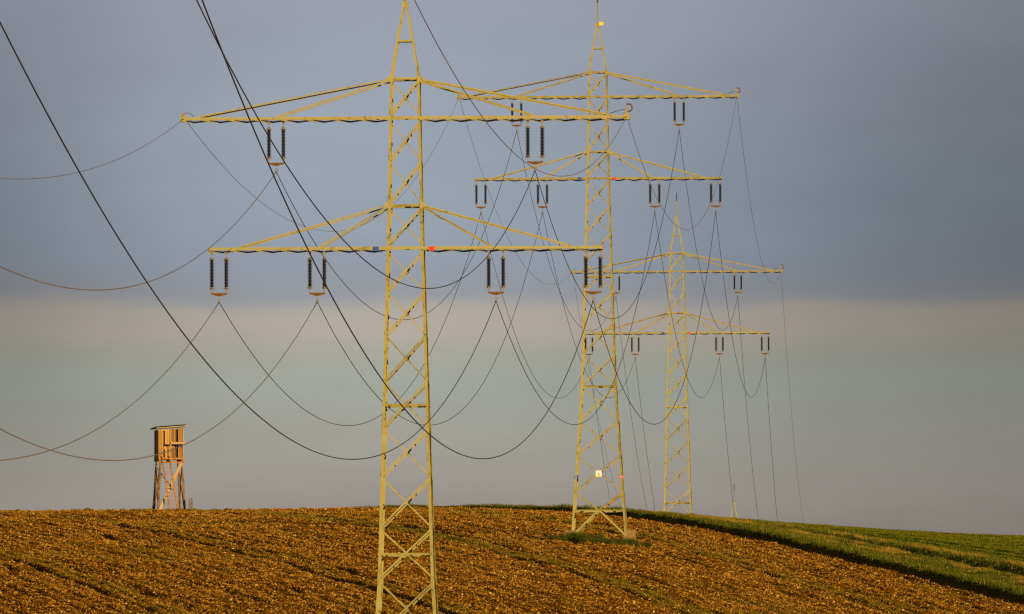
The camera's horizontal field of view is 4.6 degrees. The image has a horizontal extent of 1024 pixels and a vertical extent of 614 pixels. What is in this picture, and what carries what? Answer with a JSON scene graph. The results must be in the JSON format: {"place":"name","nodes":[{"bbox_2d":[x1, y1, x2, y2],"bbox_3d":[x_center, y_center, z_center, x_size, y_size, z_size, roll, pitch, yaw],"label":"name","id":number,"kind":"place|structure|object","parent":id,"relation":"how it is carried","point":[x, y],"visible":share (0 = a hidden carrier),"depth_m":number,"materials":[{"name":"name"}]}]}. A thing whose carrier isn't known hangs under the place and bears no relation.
{"place":"outdoors","nodes":[
{"label":"outdoors","id":0,"kind":"place"},
{"bbox_2d":[0,505,1023,613],"bbox_3d":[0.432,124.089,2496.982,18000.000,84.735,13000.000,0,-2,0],"label":"ground","id":1,"kind":"structure","parent":0,"point":[902,568],"depth_m":701.33,"materials":[{"name":"soil"}]},
{"bbox_2d":[150,424,186,509],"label":"hunting stand","id":2,"kind":"object","parent":1,"relation":"on","point":[166,439],"visible":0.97,"depth_m":887.71,"materials":[{"name":"brown wood"}]},
{"bbox_2d":[189,498,192,509],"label":"marker post","id":3,"kind":"object","parent":1,"relation":"on","point":[191,504],"visible":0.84,"depth_m":886.18,"materials":[{"name":"white paint"}]},
{"bbox_2d":[181,0,629,613],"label":"pylon","id":4,"kind":"object","parent":1,"relation":"on","point":[389,206],"visible":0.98,"depth_m":470.15,"materials":[{"name":"yellow metal"}]},
{"bbox_2d":[0,119,182,178],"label":"earth wire","id":5,"kind":"object","parent":4,"relation":"attached to","point":[98,166],"visible":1,"depth_m":420.46,"materials":[{"name":"grey metal"}]},
{"bbox_2d":[209,252,228,302],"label":"insulator string","id":6,"kind":"object","parent":4,"relation":"hanging from","point":[226,273],"visible":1,"depth_m":470.62,"materials":[{"name":"brown ceramic"}]},
{"bbox_2d":[0,302,218,460],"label":"conductor","id":7,"kind":"object","parent":6,"relation":"hanging from","point":[122,411],"visible":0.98,"depth_m":412.10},
{"bbox_2d":[220,213,480,425],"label":"conductor","id":8,"kind":"object","parent":6,"relation":"hanging from","point":[398,399],"visible":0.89,"depth_m":571.72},
{"bbox_2d":[266,122,285,172],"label":"insulator string","id":9,"kind":"object","parent":4,"relation":"hanging from","point":[283,140],"visible":0.93,"depth_m":470.76,"materials":[{"name":"brown ceramic"}]},
{"bbox_2d":[0,172,275,290],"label":"conductor","id":10,"kind":"object","parent":9,"relation":"hanging from","point":[148,281],"visible":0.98,"depth_m":388.57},
{"bbox_2d":[307,252,326,302],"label":"insulator string","id":11,"kind":"object","parent":4,"relation":"hanging from","point":[324,267],"visible":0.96,"depth_m":470.51,"materials":[{"name":"brown ceramic"}]},
{"bbox_2d":[0,302,316,460],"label":"conductor","id":12,"kind":"object","parent":11,"relation":"hanging from","point":[171,449],"visible":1,"depth_m":374.36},
{"bbox_2d":[318,212,542,424],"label":"conductor","id":13,"kind":"object","parent":11,"relation":"hanging from","point":[484,380],"visible":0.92,"depth_m":597.09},
{"bbox_2d":[188,98,458,231],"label":"earth wire","id":14,"kind":"object","parent":4,"relation":"attached to","point":[286,218],"visible":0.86,"depth_m":547.88,"materials":[{"name":"grey metal"}]},
{"bbox_2d":[429,246,434,250],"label":"circuit plate","id":15,"kind":"object","parent":4,"relation":"attached to","point":[431,248],"visible":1,"depth_m":469.71,"materials":[{"name":"red metal"}]},
{"bbox_2d":[486,251,504,301],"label":"insulator string","id":16,"kind":"object","parent":4,"relation":"hanging from","point":[488,269],"visible":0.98,"depth_m":470.30,"materials":[{"name":"brown ceramic"}]},
{"bbox_2d":[0,21,495,459],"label":"conductor","id":17,"kind":"object","parent":16,"relation":"hanging from","point":[159,299],"visible":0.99,"depth_m":263.19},
{"bbox_2d":[496,212,654,424],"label":"conductor","id":18,"kind":"object","parent":16,"relation":"hanging from","point":[620,362],"visible":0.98,"depth_m":589.95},
{"bbox_2d":[414,0,626,176],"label":"earth wire","id":19,"kind":"object","parent":4,"relation":"attached to","point":[485,120],"visible":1,"depth_m":317.96,"materials":[{"name":"grey metal"}]},
{"bbox_2d":[525,120,544,170],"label":"insulator string","id":20,"kind":"object","parent":4,"relation":"hanging from","point":[542,147],"visible":0.99,"depth_m":470.45,"materials":[{"name":"brown ceramic"}]},
{"bbox_2d":[196,0,534,288],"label":"conductor","id":21,"kind":"object","parent":20,"relation":"hanging from","point":[311,200],"visible":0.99,"depth_m":300.52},
{"bbox_2d":[535,133,678,318],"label":"conductor","id":22,"kind":"object","parent":20,"relation":"hanging from","point":[653,253],"visible":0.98,"depth_m":585.41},
{"bbox_2d":[583,250,602,300],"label":"insulator string","id":23,"kind":"object","parent":4,"relation":"hanging from","point":[600,270],"visible":1,"depth_m":470.18,"materials":[{"name":"brown ceramic"}]},
{"bbox_2d":[201,0,592,458],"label":"conductor","id":24,"kind":"object","parent":23,"relation":"hanging from","point":[323,279],"visible":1,"depth_m":259.72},
{"bbox_2d":[610,103,632,113],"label":"cable coil","id":25,"kind":"object","parent":4,"relation":"attached to","point":[631,105],"visible":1,"depth_m":470.15,"materials":[{"name":"metal"}]},
{"bbox_2d":[628,96,736,229],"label":"earth wire","id":26,"kind":"object","parent":4,"relation":"attached to","point":[652,188],"visible":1,"depth_m":584.03,"materials":[{"name":"grey metal"}]},
{"bbox_2d":[0,506,993,613],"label":"weed seedlings","id":27,"kind":"object","parent":1,"relation":"on","point":[500,547],"visible":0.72,"depth_m":707.54,"materials":[{"name":"green plant"}]},
{"bbox_2d":[536,530,656,546],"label":"grass","id":28,"kind":"structure","parent":1,"relation":"on","point":[575,536],"depth_m":743.72,"materials":[{"name":"green plant"}]},
{"bbox_2d":[457,0,738,539],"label":"pylon","id":29,"kind":"object","parent":1,"relation":"on","point":[601,510],"visible":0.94,"depth_m":749.56,"materials":[{"name":"yellow metal"}]},
{"bbox_2d":[475,181,486,212],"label":"insulator string","id":30,"kind":"object","parent":29,"relation":"hanging from","point":[485,194],"visible":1,"depth_m":750.10,"materials":[{"name":"brown ceramic"}]},
{"bbox_2d":[481,213,588,397],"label":"conductor","id":31,"kind":"object","parent":30,"relation":"hanging from","point":[513,329],"visible":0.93,"depth_m":815.22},
{"bbox_2d":[460,101,563,284],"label":"earth wire","id":32,"kind":"object","parent":29,"relation":"attached to","point":[494,206],"visible":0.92,"depth_m":815.28,"materials":[{"name":"grey metal"}]},
{"bbox_2d":[511,99,522,130],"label":"insulator string","id":33,"kind":"object","parent":29,"relation":"hanging from","point":[512,104],"visible":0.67,"depth_m":750.24,"materials":[{"name":"brown ceramic"}]},
{"bbox_2d":[277,131,516,319],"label":"conductor","id":34,"kind":"object","parent":33,"relation":"hanging from","point":[350,290],"visible":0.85,"depth_m":564.47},
{"bbox_2d":[517,133,615,330],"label":"conductor","id":35,"kind":"object","parent":33,"relation":"hanging from","point":[546,253],"visible":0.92,"depth_m":811.89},
{"bbox_2d":[537,181,547,211],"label":"insulator string","id":36,"kind":"object","parent":29,"relation":"hanging from","point":[542,207],"visible":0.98,"depth_m":749.99,"materials":[{"name":"brown ceramic"}]},
{"bbox_2d":[543,215,634,397],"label":"conductor","id":37,"kind":"object","parent":36,"relation":"hanging from","point":[567,319],"visible":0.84,"depth_m":804.11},
{"bbox_2d":[596,470,601,476],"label":"warning sign","id":38,"kind":"object","parent":29,"relation":"attached to","point":[598,473],"visible":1,"depth_m":747.79,"materials":[{"name":"white metal"}]},
{"bbox_2d":[649,180,660,211],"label":"insulator string","id":39,"kind":"object","parent":29,"relation":"hanging from","point":[650,194],"visible":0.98,"depth_m":749.78,"materials":[{"name":"brown ceramic"}]},
{"bbox_2d":[673,98,684,129],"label":"insulator string","id":40,"kind":"object","parent":29,"relation":"hanging from","point":[674,111],"visible":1,"depth_m":749.94,"materials":[{"name":"brown ceramic"}]},
{"bbox_2d":[679,130,737,330],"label":"conductor","id":41,"kind":"object","parent":40,"relation":"hanging from","point":[695,245],"visible":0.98,"depth_m":807.45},
{"bbox_2d":[709,180,721,210],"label":"insulator string","id":42,"kind":"object","parent":29,"relation":"hanging from","point":[720,190],"visible":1,"depth_m":749.67,"materials":[{"name":"brown ceramic"}]},
{"bbox_2d":[593,211,715,424],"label":"conductor","id":43,"kind":"object","parent":42,"relation":"hanging from","point":[692,350],"visible":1,"depth_m":613.29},
{"bbox_2d":[737,100,780,283],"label":"earth wire","id":44,"kind":"object","parent":29,"relation":"attached to","point":[749,196],"visible":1,"depth_m":806.10,"materials":[{"name":"grey metal"}]},
{"bbox_2d":[571,193,781,513],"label":"pylon","id":45,"kind":"object","parent":1,"relation":"on","point":[669,312],"visible":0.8,"depth_m":999.39,"materials":[{"name":"yellow metal"}]},
{"bbox_2d":[585,335,593,358],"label":"insulator string","id":46,"kind":"object","parent":45,"relation":"hanging from","point":[592,349],"visible":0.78,"depth_m":999.92,"materials":[{"name":"brown ceramic"}]},
{"bbox_2d":[590,367,609,497],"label":"conductor","id":47,"kind":"object","parent":46,"relation":"hanging from","point":[599,434],"visible":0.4,"depth_m":1032.40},
{"bbox_2d":[573,276,620,505],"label":"earth wire","id":48,"kind":"object","parent":45,"relation":"attached to","point":[593,394],"visible":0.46,"depth_m":1066.75,"materials":[{"name":"grey metal"}]},
{"bbox_2d":[613,273,619,296],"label":"insulator string","id":49,"kind":"object","parent":45,"relation":"hanging from","point":[618,286],"visible":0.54,"depth_m":1000.05,"materials":[{"name":"brown ceramic"}]},
{"bbox_2d":[616,300,646,507],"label":"conductor","id":50,"kind":"object","parent":49,"relation":"hanging from","point":[630,410],"visible":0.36,"depth_m":1047.71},
{"bbox_2d":[631,334,639,357],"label":"insulator string","id":51,"kind":"object","parent":45,"relation":"hanging from","point":[632,344],"visible":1,"depth_m":999.80,"materials":[{"name":"brown ceramic"}]},
{"bbox_2d":[635,358,654,507],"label":"conductor","id":52,"kind":"object","parent":51,"relation":"hanging from","point":[643,428],"visible":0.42,"depth_m":1027.88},
{"bbox_2d":[715,334,723,355],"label":"insulator string","id":53,"kind":"object","parent":45,"relation":"hanging from","point":[719,354],"visible":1,"depth_m":999.60,"materials":[{"name":"brown ceramic"}]},
{"bbox_2d":[655,215,719,397],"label":"conductor","id":54,"kind":"object","parent":53,"relation":"hanging from","point":[673,324],"visible":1,"depth_m":810.37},
{"bbox_2d":[720,367,734,516],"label":"conductor","id":55,"kind":"object","parent":53,"relation":"hanging from","point":[726,437],"visible":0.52,"depth_m":1032.37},
{"bbox_2d":[733,273,742,296],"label":"insulator string","id":56,"kind":"object","parent":45,"relation":"hanging from","point":[734,287],"visible":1,"depth_m":999.76,"materials":[{"name":"brown ceramic"}]},
{"bbox_2d":[738,302,757,514],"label":"conductor","id":57,"kind":"object","parent":56,"relation":"hanging from","point":[746,407],"visible":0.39,"depth_m":1045.46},
{"bbox_2d":[761,334,769,357],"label":"insulator string","id":58,"kind":"object","parent":45,"relation":"hanging from","point":[768,338],"visible":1,"depth_m":999.48,"materials":[{"name":"brown ceramic"}]},
{"bbox_2d":[716,216,764,396],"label":"conductor","id":59,"kind":"object","parent":58,"relation":"hanging from","point":[729,319],"visible":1,"depth_m":804.28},
{"bbox_2d":[765,359,776,513],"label":"conductor","id":60,"kind":"object","parent":58,"relation":"hanging from","point":[770,434],"visible":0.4,"depth_m":1031.18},
{"bbox_2d":[781,276,803,520],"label":"earth wire","id":61,"kind":"object","parent":45,"relation":"attached to","point":[789,390],"visible":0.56,"depth_m":1059.37,"materials":[{"name":"grey metal"}]},
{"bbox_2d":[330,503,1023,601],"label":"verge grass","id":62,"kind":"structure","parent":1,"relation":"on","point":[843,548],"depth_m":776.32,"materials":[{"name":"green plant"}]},
{"bbox_2d":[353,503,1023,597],"bbox_3d":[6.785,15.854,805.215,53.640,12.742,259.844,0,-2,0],"label":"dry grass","id":63,"kind":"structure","parent":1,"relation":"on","point":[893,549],"depth_m":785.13,"materials":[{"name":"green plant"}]},
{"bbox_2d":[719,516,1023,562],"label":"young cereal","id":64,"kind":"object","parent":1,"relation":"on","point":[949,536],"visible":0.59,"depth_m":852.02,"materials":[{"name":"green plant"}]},
{"bbox_2d":[0,0,1023,534],"label":"sky","id":65,"kind":"structure","parent":0,"point":[882,140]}
]}

